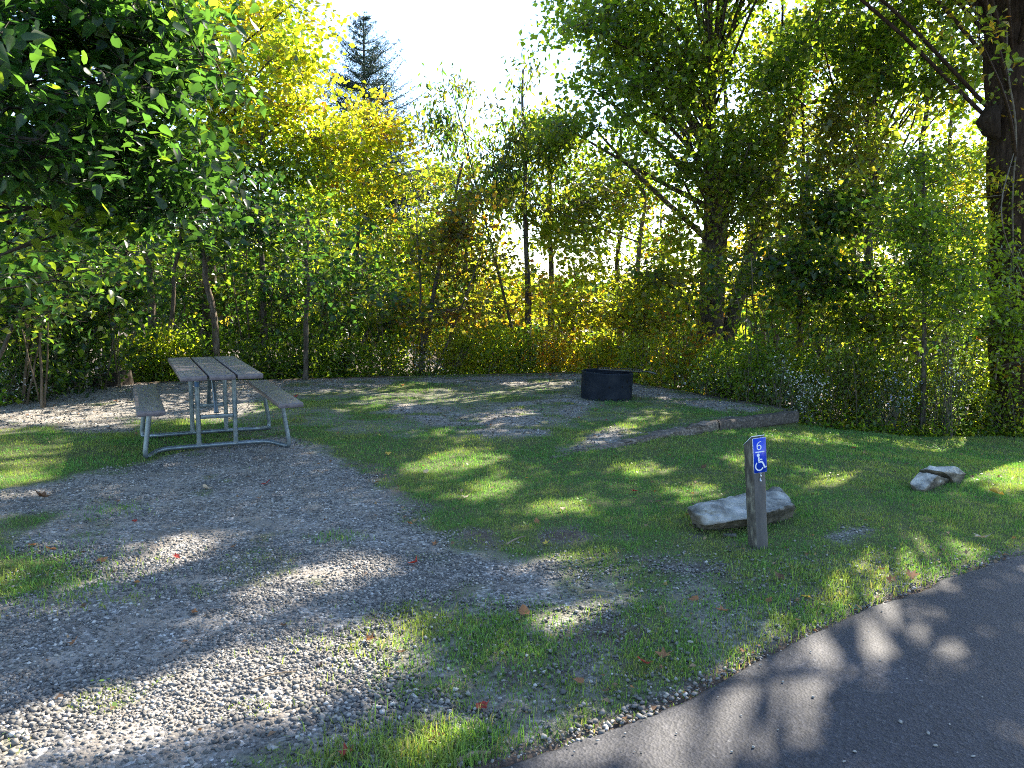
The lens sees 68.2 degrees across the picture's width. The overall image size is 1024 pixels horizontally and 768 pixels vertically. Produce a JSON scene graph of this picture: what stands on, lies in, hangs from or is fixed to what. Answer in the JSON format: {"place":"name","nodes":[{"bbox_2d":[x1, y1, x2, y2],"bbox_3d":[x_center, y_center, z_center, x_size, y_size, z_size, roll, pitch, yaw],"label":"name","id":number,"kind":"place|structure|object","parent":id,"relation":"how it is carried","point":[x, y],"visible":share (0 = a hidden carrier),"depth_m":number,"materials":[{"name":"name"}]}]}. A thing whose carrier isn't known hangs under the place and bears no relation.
{"place":"outdoors","nodes":[
{"label":"outdoors","id":0,"kind":"place"},
{"bbox_2d":[11,0,987,289],"label":"sky","id":1,"kind":"structure","parent":0,"point":[473,36],"materials":[{"name":"white"}]},
{"bbox_2d":[0,319,1023,767],"bbox_3d":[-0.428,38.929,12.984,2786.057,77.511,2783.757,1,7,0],"label":"ground","id":2,"kind":"structure","parent":0,"point":[318,453],"depth_m":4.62,"materials":[{"name":"grey gravel"}]},
{"bbox_2d":[0,321,83,401],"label":"shrub","id":3,"kind":"object","parent":2,"relation":"on","point":[57,378],"visible":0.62,"depth_m":9.65,"materials":[{"name":"green plant"}]},
{"bbox_2d":[0,251,89,404],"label":"sapling","id":4,"kind":"object","parent":2,"relation":"on","point":[26,368],"visible":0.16,"depth_m":9.49,"materials":[{"name":"green plant"}]},
{"bbox_2d":[0,321,100,405],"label":"shrub","id":5,"kind":"object","parent":2,"relation":"on","point":[81,351],"visible":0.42,"depth_m":9.98,"materials":[{"name":"green plant"}]},
{"bbox_2d":[9,316,118,394],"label":"shrub","id":6,"kind":"object","parent":2,"relation":"on","point":[72,362],"visible":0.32,"depth_m":10.56,"materials":[{"name":"green plant"}]},
{"bbox_2d":[0,220,149,407],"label":"sapling","id":7,"kind":"object","parent":2,"relation":"on","point":[42,403],"visible":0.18,"depth_m":9.19,"materials":[{"name":"green plant"}]},
{"bbox_2d":[15,305,168,390],"bbox_3d":[-6.347,-0.458,11.180,2.094,1.468,1.650,1,7,0],"label":"shrub","id":8,"kind":"object","parent":2,"relation":"on","point":[128,362],"visible":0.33,"depth_m":11.03,"materials":[{"name":"green plant"}]},
{"bbox_2d":[0,111,205,359],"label":"tree","id":9,"kind":"object","parent":2,"relation":"on","point":[7,299],"visible":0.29,"depth_m":8.46,"materials":[{"name":"green plant"}]},
{"bbox_2d":[63,240,166,388],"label":"sapling","id":10,"kind":"object","parent":2,"relation":"on","point":[114,325],"visible":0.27,"depth_m":10.92,"materials":[{"name":"green plant"}]},
{"bbox_2d":[69,254,174,376],"bbox_3d":[-6.387,-1.107,11.997,1.680,2.410,1.831,-6,10,-43],"label":"shrub","id":11,"kind":"object","parent":2,"relation":"on","point":[164,332],"visible":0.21,"depth_m":12.06,"materials":[{"name":"green plant"}]},
{"bbox_2d":[62,266,186,387],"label":"sapling","id":12,"kind":"object","parent":2,"relation":"on","point":[162,283],"visible":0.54,"depth_m":10.74,"materials":[{"name":"green plant"}]},
{"bbox_2d":[100,327,174,380],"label":"shrub","id":13,"kind":"object","parent":2,"relation":"on","point":[156,371],"visible":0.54,"depth_m":12.24,"materials":[{"name":"green plant"}]},
{"bbox_2d":[0,0,297,323],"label":"broadleaf tree","id":14,"kind":"object","parent":2,"relation":"on","point":[131,52],"visible":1,"depth_m":4.99,"materials":[{"name":"green plant"}]},
{"bbox_2d":[82,182,241,381],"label":"tree","id":15,"kind":"object","parent":2,"relation":"on","point":[173,296],"visible":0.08,"depth_m":12.51,"materials":[{"name":"green plant"}]},
{"bbox_2d":[128,319,201,380],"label":"shrub","id":16,"kind":"object","parent":2,"relation":"on","point":[175,344],"visible":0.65,"depth_m":12.36,"materials":[{"name":"green plant"}]},
{"bbox_2d":[110,275,222,373],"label":"shrub","id":17,"kind":"object","parent":2,"relation":"on","point":[165,318],"visible":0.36,"depth_m":13.33,"materials":[{"name":"green plant"}]},
{"bbox_2d":[133,241,231,356],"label":"sapling","id":18,"kind":"object","parent":2,"relation":"on","point":[199,310],"visible":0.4,"depth_m":14.02,"materials":[{"name":"green plant"}]},
{"bbox_2d":[135,236,236,356],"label":"sapling","id":19,"kind":"object","parent":2,"relation":"on","point":[188,279],"visible":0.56,"depth_m":13.63,"materials":[{"name":"green plant"}]},
{"bbox_2d":[154,314,245,376],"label":"shrub","id":20,"kind":"object","parent":2,"relation":"on","point":[199,347],"visible":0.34,"depth_m":12.84,"materials":[{"name":"green plant"}]},
{"bbox_2d":[133,356,303,457],"bbox_3d":[-2.899,0.192,7.315,1.343,0.766,1.910,-3,8,-27],"label":"picnic table","id":21,"kind":"object","parent":2,"relation":"on","point":[148,401],"visible":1,"depth_m":7.08,"materials":[{"name":"weathered wood"},{"name":"galvanised steel"}]},
{"bbox_2d":[167,185,282,364],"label":"sapling","id":22,"kind":"object","parent":2,"relation":"on","point":[246,252],"visible":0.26,"depth_m":13.59,"materials":[{"name":"green plant"}]},
{"bbox_2d":[171,238,281,352],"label":"sapling","id":23,"kind":"object","parent":2,"relation":"on","point":[231,285],"visible":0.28,"depth_m":14.69,"materials":[{"name":"green plant"}]},
{"bbox_2d":[91,0,364,356],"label":"maple tree","id":24,"kind":"object","parent":2,"relation":"on","point":[274,56],"visible":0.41,"depth_m":13.04,"materials":[{"name":"yellow plant"}]},
{"bbox_2d":[157,147,319,357],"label":"tree","id":25,"kind":"object","parent":2,"relation":"on","point":[214,323],"visible":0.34,"depth_m":12.57,"materials":[{"name":"green plant"}]},
{"bbox_2d":[204,288,288,368],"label":"shrub","id":26,"kind":"object","parent":2,"relation":"on","point":[230,326],"visible":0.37,"depth_m":13.92,"materials":[{"name":"green plant"}]},
{"bbox_2d":[216,332,302,379],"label":"shrub","id":27,"kind":"object","parent":2,"relation":"on","point":[248,353],"visible":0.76,"depth_m":12.80,"materials":[{"name":"green plant"}]},
{"bbox_2d":[138,97,390,379],"bbox_3d":[-4.629,-2.597,13.272,4.854,5.226,4.250,1,7,0],"label":"tree","id":28,"kind":"object","parent":2,"relation":"on","point":[274,164],"visible":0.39,"depth_m":13.14,"materials":[{"name":"green plant"}]},
{"bbox_2d":[156,188,384,351],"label":"tree","id":29,"kind":"object","parent":2,"relation":"on","point":[252,268],"visible":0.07,"depth_m":16.96,"materials":[{"name":"green plant"}]},
{"bbox_2d":[232,265,313,379],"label":"shrub","id":30,"kind":"object","parent":2,"relation":"on","point":[283,325],"visible":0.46,"depth_m":13.65,"materials":[{"name":"green plant"}]},
{"bbox_2d":[220,255,328,365],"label":"sapling","id":31,"kind":"object","parent":2,"relation":"on","point":[301,295],"visible":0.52,"depth_m":13.70,"materials":[{"name":"green plant"}]},
{"bbox_2d":[184,160,415,379],"bbox_3d":[-3.006,-1.729,11.601,3.277,3.638,2.606,5,8,32],"label":"tree","id":32,"kind":"object","parent":2,"relation":"on","point":[259,213],"visible":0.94,"depth_m":11.45,"materials":[{"name":"green plant"}]},
{"bbox_2d":[262,326,339,377],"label":"shrub","id":33,"kind":"object","parent":2,"relation":"on","point":[299,346],"visible":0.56,"depth_m":13.05,"materials":[{"name":"green plant"}]},
{"bbox_2d":[276,259,370,375],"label":"shrub","id":34,"kind":"object","parent":2,"relation":"on","point":[323,319],"visible":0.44,"depth_m":13.85,"materials":[{"name":"green plant"}]},
{"bbox_2d":[228,147,436,359],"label":"tree","id":35,"kind":"object","parent":2,"relation":"on","point":[315,219],"visible":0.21,"depth_m":16.50,"materials":[{"name":"green plant"}]},
{"bbox_2d":[296,329,383,377],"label":"shrub","id":36,"kind":"object","parent":2,"relation":"on","point":[350,364],"visible":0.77,"depth_m":13.29,"materials":[{"name":"green plant"}]},
{"bbox_2d":[300,244,411,350],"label":"sapling","id":37,"kind":"object","parent":2,"relation":"on","point":[356,279],"visible":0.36,"depth_m":14.61,"materials":[{"name":"green plant"}]},
{"bbox_2d":[314,283,416,372],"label":"shrub","id":38,"kind":"object","parent":2,"relation":"on","point":[365,327],"visible":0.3,"depth_m":14.62,"materials":[{"name":"green plant"}]},
{"bbox_2d":[256,80,475,376],"bbox_3d":[-2.937,-2.808,14.395,4.536,5.637,3.456,1,7,0],"label":"maple tree","id":39,"kind":"object","parent":2,"relation":"on","point":[374,185],"visible":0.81,"depth_m":13.99,"materials":[{"name":"yellow plant"}]},
{"bbox_2d":[255,11,500,342],"bbox_3d":[-5.525,-6.585,26.314,10.297,12.104,10.155,1,7,0],"label":"spruce tree","id":40,"kind":"object","parent":2,"relation":"on","point":[370,69],"visible":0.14,"depth_m":25.49,"materials":[{"name":"green plant"}]},
{"bbox_2d":[347,327,422,376],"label":"shrub","id":41,"kind":"object","parent":2,"relation":"on","point":[386,350],"visible":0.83,"depth_m":13.48,"materials":[{"name":"green plant"}]},
{"bbox_2d":[335,264,438,375],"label":"sapling","id":42,"kind":"object","parent":2,"relation":"on","point":[389,307],"visible":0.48,"depth_m":14.20,"materials":[{"name":"green plant"}]},
{"bbox_2d":[277,191,540,367],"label":"tree","id":43,"kind":"object","parent":2,"relation":"on","point":[409,237],"visible":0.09,"depth_m":18.22,"materials":[{"name":"green plant"}]},
{"bbox_2d":[380,262,453,373],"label":"shrub","id":44,"kind":"object","parent":2,"relation":"on","point":[409,312],"visible":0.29,"depth_m":14.71,"materials":[{"name":"green plant"}]},
{"bbox_2d":[342,156,543,373],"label":"maple tree","id":45,"kind":"object","parent":2,"relation":"on","point":[453,221],"visible":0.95,"depth_m":13.46,"materials":[{"name":"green plant"}]},
{"bbox_2d":[417,322,492,374],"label":"shrub","id":46,"kind":"object","parent":2,"relation":"on","point":[454,353],"visible":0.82,"depth_m":13.83,"materials":[{"name":"green plant"}]},
{"bbox_2d":[378,127,545,372],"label":"tree","id":47,"kind":"object","parent":2,"relation":"on","point":[444,172],"visible":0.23,"depth_m":16.94,"materials":[{"name":"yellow plant"}]},
{"bbox_2d":[418,272,513,373],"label":"shrub","id":48,"kind":"object","parent":2,"relation":"on","point":[466,317],"visible":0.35,"depth_m":14.76,"materials":[{"name":"green plant"}]},
{"bbox_2d":[454,314,527,373],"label":"shrub","id":49,"kind":"object","parent":2,"relation":"on","point":[492,344],"visible":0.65,"depth_m":14.08,"materials":[{"name":"green plant"}]},
{"bbox_2d":[2,244,990,400],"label":"distant wood","id":50,"kind":"object","parent":2,"relation":"on","point":[739,332],"visible":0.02,"depth_m":47.34,"materials":[{"name":"green plant"}]},
{"bbox_2d":[448,258,545,372],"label":"sapling","id":51,"kind":"object","parent":2,"relation":"on","point":[495,285],"visible":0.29,"depth_m":16.18,"materials":[{"name":"green plant"}]},
{"bbox_2d":[397,41,608,368],"bbox_3d":[-0.106,-3.265,14.730,4.144,6.467,3.470,1,7,0],"label":"ash tree","id":52,"kind":"object","parent":2,"relation":"on","point":[506,159],"visible":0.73,"depth_m":14.66,"materials":[{"name":"green plant"}]},
{"bbox_2d":[0,336,1023,437],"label":"ground cover","id":53,"kind":"object","parent":2,"relation":"on","point":[912,430],"visible":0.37,"depth_m":10.98,"materials":[{"name":"green plant"}]},
{"bbox_2d":[2,371,1021,735],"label":"leaf litter","id":54,"kind":"object","parent":2,"relation":"on","point":[554,503],"visible":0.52,"depth_m":5.01,"materials":[{"name":"brown plant"}]},
{"bbox_2d":[483,326,562,372],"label":"shrub","id":55,"kind":"object","parent":2,"relation":"on","point":[529,350],"visible":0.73,"depth_m":14.22,"materials":[{"name":"green plant"}]},
{"bbox_2d":[464,259,604,371],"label":"sapling","id":56,"kind":"object","parent":2,"relation":"on","point":[519,307],"visible":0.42,"depth_m":15.55,"materials":[{"name":"green plant"}]},
{"bbox_2d":[462,80,624,370],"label":"tree","id":57,"kind":"object","parent":2,"relation":"on","point":[541,231],"visible":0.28,"depth_m":16.01,"materials":[{"name":"green plant"}]},
{"bbox_2d":[527,324,586,372],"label":"shrub","id":58,"kind":"object","parent":2,"relation":"on","point":[559,352],"visible":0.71,"depth_m":14.36,"materials":[{"name":"green plant"}]},
{"bbox_2d":[532,286,610,359],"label":"sapling","id":59,"kind":"object","parent":2,"relation":"on","point":[563,322],"visible":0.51,"depth_m":14.45,"materials":[{"name":"green plant"}]},
{"bbox_2d":[559,328,626,372],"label":"shrub","id":60,"kind":"object","parent":2,"relation":"on","point":[603,360],"visible":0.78,"depth_m":13.98,"materials":[{"name":"green plant"}]},
{"bbox_2d":[555,281,661,363],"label":"sapling","id":61,"kind":"object","parent":2,"relation":"on","point":[583,326],"visible":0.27,"depth_m":14.83,"materials":[{"name":"green plant"}]},
{"bbox_2d":[581,367,655,400],"bbox_3d":[1.449,0.023,10.804,0.976,0.487,0.734,-4,8,-31],"label":"fire ring","id":62,"kind":"object","parent":2,"relation":"on","point":[606,384],"visible":0.96,"depth_m":10.45,"materials":[{"name":"paint"}]},
{"bbox_2d":[504,149,734,379],"bbox_3d":[1.984,-2.199,14.522,4.326,4.757,3.644,1,7,0],"label":"maple tree","id":63,"kind":"object","parent":2,"relation":"on","point":[597,268],"visible":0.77,"depth_m":14.34,"materials":[{"name":"green plant"}]},
{"bbox_2d":[530,129,731,369],"bbox_3d":[2.604,-2.960,17.392,4.458,5.944,4.202,1,7,0],"label":"tree","id":64,"kind":"object","parent":2,"relation":"on","point":[644,240],"visible":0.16,"depth_m":16.73,"materials":[{"name":"green plant"}]},
{"bbox_2d":[549,420,718,458],"bbox_3d":[1.327,0.586,7.665,2.540,0.193,0.168,-6,9,-42],"label":"landscape timber","id":65,"kind":"object","parent":2,"relation":"on","point":[699,427],"visible":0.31,"depth_m":7.87,"materials":[{"name":"wood"}]},
{"bbox_2d":[609,324,677,384],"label":"shrub","id":66,"kind":"object","parent":2,"relation":"on","point":[624,354],"visible":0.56,"depth_m":12.87,"materials":[{"name":"green plant"}]},
{"bbox_2d":[609,300,691,384],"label":"shrub","id":67,"kind":"object","parent":2,"relation":"on","point":[634,330],"visible":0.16,"depth_m":13.86,"materials":[{"name":"green plant"}]},
{"bbox_2d":[491,0,858,384],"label":"maple tree","id":68,"kind":"object","parent":2,"relation":"on","point":[640,36],"visible":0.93,"depth_m":13.15,"materials":[{"name":"green plant"}]},
{"bbox_2d":[635,315,720,391],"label":"shrub","id":69,"kind":"object","parent":2,"relation":"on","point":[673,366],"visible":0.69,"depth_m":12.22,"materials":[{"name":"green plant"}]},
{"bbox_2d":[635,243,734,390],"bbox_3d":[2.908,-1.009,12.666,1.613,2.612,1.507,2,7,15],"label":"shrub","id":70,"kind":"object","parent":2,"relation":"on","point":[671,315],"visible":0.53,"depth_m":12.52,"materials":[{"name":"green plant"}]},
{"bbox_2d":[597,0,824,319],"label":"tree","id":71,"kind":"object","parent":2,"relation":"on","point":[669,132],"visible":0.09,"depth_m":17.21,"materials":[{"name":"green plant"}]},
{"bbox_2d":[680,333,767,400],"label":"shrub","id":72,"kind":"object","parent":2,"relation":"on","point":[719,351],"visible":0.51,"depth_m":11.09,"materials":[{"name":"green plant"}]},
{"bbox_2d":[684,200,796,392],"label":"sapling","id":73,"kind":"object","parent":2,"relation":"on","point":[745,221],"visible":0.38,"depth_m":13.38,"materials":[{"name":"green plant"}]},
{"bbox_2d":[688,486,794,529],"bbox_3d":[1.545,0.854,4.966,0.893,0.241,0.370,-4,8,-31],"label":"boulder","id":74,"kind":"object","parent":2,"relation":"on","point":[729,512],"visible":0.67,"depth_m":4.83,"materials":[{"name":"grey stone"}]},
{"bbox_2d":[710,411,798,430],"bbox_3d":[2.951,0.445,9.102,1.775,0.212,0.141,-6,9,-41],"label":"landscape timber","id":75,"kind":"object","parent":2,"relation":"on","point":[765,420],"visible":0.86,"depth_m":9.03,"materials":[{"name":"wood"}]},
{"bbox_2d":[743,435,767,549],"bbox_3d":[1.451,0.767,4.461,0.093,0.954,0.106,-6,7,-16],"label":"site post","id":76,"kind":"object","parent":2,"relation":"on","point":[755,459],"visible":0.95,"depth_m":4.42,"materials":[{"name":"wood"}]},
{"bbox_2d":[711,327,801,407],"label":"shrub","id":77,"kind":"object","parent":2,"relation":"on","point":[742,374],"visible":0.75,"depth_m":10.54,"materials":[{"name":"green plant"}]},
{"bbox_2d":[700,244,816,399],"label":"sapling","id":78,"kind":"object","parent":2,"relation":"on","point":[739,313],"visible":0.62,"depth_m":11.25,"materials":[{"name":"green plant"}]},
{"bbox_2d":[745,343,807,410],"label":"aster plant","id":79,"kind":"object","parent":2,"relation":"on","point":[778,392],"visible":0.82,"depth_m":10.19,"materials":[{"name":"green plant"}]},
{"bbox_2d":[727,280,837,404],"bbox_3d":[3.889,-0.303,11.261,1.476,2.559,1.745,-4,8,-34],"label":"shrub","id":80,"kind":"object","parent":2,"relation":"on","point":[784,320],"visible":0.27,"depth_m":11.05,"materials":[{"name":"green plant"}]},
{"bbox_2d":[744,330,827,415],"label":"shrub","id":81,"kind":"object","parent":2,"relation":"on","point":[792,359],"visible":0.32,"depth_m":10.69,"materials":[{"name":"green plant"}]},
{"bbox_2d":[722,221,857,386],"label":"sapling","id":82,"kind":"object","parent":2,"relation":"on","point":[778,245],"visible":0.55,"depth_m":11.00,"materials":[{"name":"green plant"}]},
{"bbox_2d":[775,362,835,427],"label":"aster plant","id":83,"kind":"object","parent":2,"relation":"on","point":[804,387],"visible":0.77,"depth_m":10.20,"materials":[{"name":"green plant"}]},
{"bbox_2d":[716,0,912,368],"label":"tree","id":84,"kind":"object","parent":2,"relation":"on","point":[761,44],"visible":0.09,"depth_m":16.37,"materials":[{"name":"green plant"}]},
{"bbox_2d":[673,140,983,418],"bbox_3d":[4.755,-1.454,11.611,4.357,4.578,4.401,1,7,0],"label":"maple tree","id":85,"kind":"object","parent":2,"relation":"on","point":[827,214],"visible":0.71,"depth_m":11.33,"materials":[{"name":"green plant"}]},
{"bbox_2d":[701,0,986,416],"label":"tree","id":86,"kind":"object","parent":2,"relation":"on","point":[867,67],"visible":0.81,"depth_m":12.17,"materials":[{"name":"green plant"}]},
{"bbox_2d":[780,299,908,419],"bbox_3d":[4.979,-0.299,11.564,1.910,2.084,1.774,5,8,31],"label":"shrub","id":87,"kind":"object","parent":2,"relation":"on","point":[825,334],"visible":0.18,"depth_m":11.47,"materials":[{"name":"green plant"}]},
{"bbox_2d":[784,323,908,429],"bbox_3d":[4.647,-0.063,10.707,1.636,1.629,1.330,1,7,0],"label":"shrub","id":88,"kind":"object","parent":2,"relation":"on","point":[829,364],"visible":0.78,"depth_m":10.55,"materials":[{"name":"green plant"}]},
{"bbox_2d":[757,0,980,395],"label":"tree","id":89,"kind":"object","parent":2,"relation":"on","point":[899,113],"visible":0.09,"depth_m":16.34,"materials":[{"name":"green plant"}]},
{"bbox_2d":[819,335,934,431],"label":"shrub","id":90,"kind":"object","parent":2,"relation":"on","point":[897,383],"visible":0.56,"depth_m":10.65,"materials":[{"name":"green plant"}]},
{"bbox_2d":[850,363,923,434],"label":"aster plant","id":91,"kind":"object","parent":2,"relation":"on","point":[896,408],"visible":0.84,"depth_m":10.39,"materials":[{"name":"green plant"}]},
{"bbox_2d":[827,279,973,426],"bbox_3d":[5.963,-0.470,11.658,2.078,2.474,1.628,4,8,22],"label":"shrub","id":92,"kind":"object","parent":2,"relation":"on","point":[916,346],"visible":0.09,"depth_m":11.58,"materials":[{"name":"green plant"}]},
{"bbox_2d":[826,242,979,427],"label":"sapling","id":93,"kind":"object","parent":2,"relation":"on","point":[880,294],"visible":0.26,"depth_m":11.24,"materials":[{"name":"green plant"}]},
{"bbox_2d":[818,120,1023,432],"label":"tree","id":94,"kind":"object","parent":2,"relation":"on","point":[923,236],"visible":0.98,"depth_m":9.97,"materials":[{"name":"green plant"}]},
{"bbox_2d":[866,345,975,432],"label":"shrub","id":95,"kind":"object","parent":2,"relation":"on","point":[926,393],"visible":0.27,"depth_m":11.00,"materials":[{"name":"green plant"}]},
{"bbox_2d":[910,472,948,492],"bbox_3d":[3.311,0.806,6.048,0.495,0.197,0.163,-5,9,-40],"label":"flat stone","id":96,"kind":"object","parent":2,"relation":"on","point":[923,482],"visible":0.65,"depth_m":5.96,"materials":[{"name":"grey stone"}]},
{"bbox_2d":[877,25,987,353],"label":"tree","id":97,"kind":"object","parent":2,"relation":"on","point":[982,150],"visible":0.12,"depth_m":16.31,"materials":[{"name":"green plant"}]},
{"bbox_2d":[876,282,988,425],"bbox_3d":[6.890,-0.505,12.357,1.934,2.513,1.729,1,7,0],"label":"shrub","id":98,"kind":"object","parent":2,"relation":"on","point":[920,345],"visible":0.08,"depth_m":12.09,"materials":[{"name":"green plant"}]},
{"bbox_2d":[842,0,1023,436],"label":"mature tree","id":99,"kind":"object","parent":2,"relation":"on","point":[996,127],"visible":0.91,"depth_m":10.32,"materials":[{"name":"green plant"}]},
{"bbox_2d":[971,0,1023,395],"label":"climbing vine","id":100,"kind":"object","parent":99,"relation":"attached to","point":[1012,201],"visible":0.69,"depth_m":10.29,"materials":[{"name":"green plant"}]},
{"bbox_2d":[908,309,997,436],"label":"aster plant","id":101,"kind":"object","parent":2,"relation":"on","point":[948,412],"visible":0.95,"depth_m":10.34,"materials":[{"name":"green plant"}]},
{"bbox_2d":[927,344,1015,435],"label":"shrub","id":102,"kind":"object","parent":2,"relation":"on","point":[985,367],"visible":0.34,"depth_m":11.18,"materials":[{"name":"green plant"}]},
{"bbox_2d":[954,363,1023,436],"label":"shrub","id":103,"kind":"object","parent":2,"relation":"on","point":[993,406],"visible":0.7,"depth_m":10.77,"materials":[{"name":"green plant"}]},
{"bbox_2d":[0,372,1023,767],"bbox_3d":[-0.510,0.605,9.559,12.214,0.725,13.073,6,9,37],"label":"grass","id":104,"kind":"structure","parent":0,"point":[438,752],"depth_m":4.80,"materials":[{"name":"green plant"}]},
{"bbox_2d":[502,555,1023,767],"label":"road","id":105,"kind":"structure","parent":0,"point":[926,646],"depth_m":2.75,"materials":[{"name":"grey asphalt"}]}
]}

